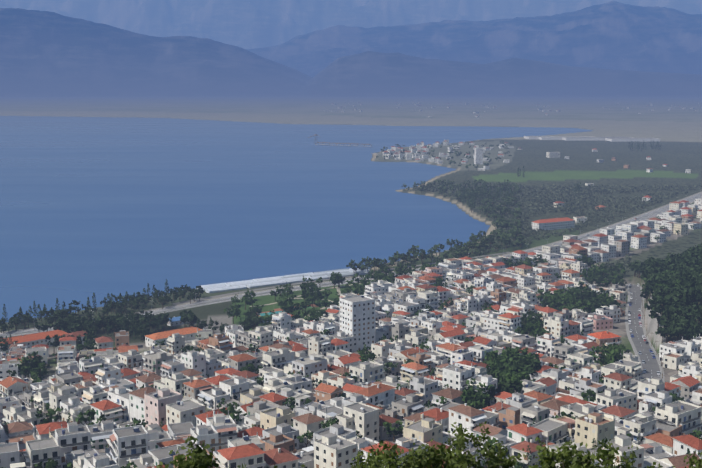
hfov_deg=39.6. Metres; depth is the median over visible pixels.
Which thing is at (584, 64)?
terrain ground
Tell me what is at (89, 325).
park trees
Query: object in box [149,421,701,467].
trees
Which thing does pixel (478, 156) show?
buildings
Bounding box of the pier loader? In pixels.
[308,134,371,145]
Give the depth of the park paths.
783.77 m
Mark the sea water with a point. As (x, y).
(100, 208)
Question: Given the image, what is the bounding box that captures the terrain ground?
[0,0,701,467]
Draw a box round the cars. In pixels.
[346,199,686,374]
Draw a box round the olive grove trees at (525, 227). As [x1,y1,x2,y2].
[413,183,701,274]
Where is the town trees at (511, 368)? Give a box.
[0,208,701,467]
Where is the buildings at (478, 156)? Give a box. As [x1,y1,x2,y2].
[324,102,700,222]
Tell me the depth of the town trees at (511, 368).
524.77 m
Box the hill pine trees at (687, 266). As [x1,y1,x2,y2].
[628,243,701,342]
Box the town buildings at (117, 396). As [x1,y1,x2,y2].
[0,198,701,467]
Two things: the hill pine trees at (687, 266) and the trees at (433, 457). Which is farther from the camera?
the hill pine trees at (687, 266)
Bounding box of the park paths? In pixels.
[242,281,373,322]
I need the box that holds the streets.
[0,191,701,381]
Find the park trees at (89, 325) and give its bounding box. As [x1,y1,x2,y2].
[0,140,661,353]
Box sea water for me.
[0,116,592,322]
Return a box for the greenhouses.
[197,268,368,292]

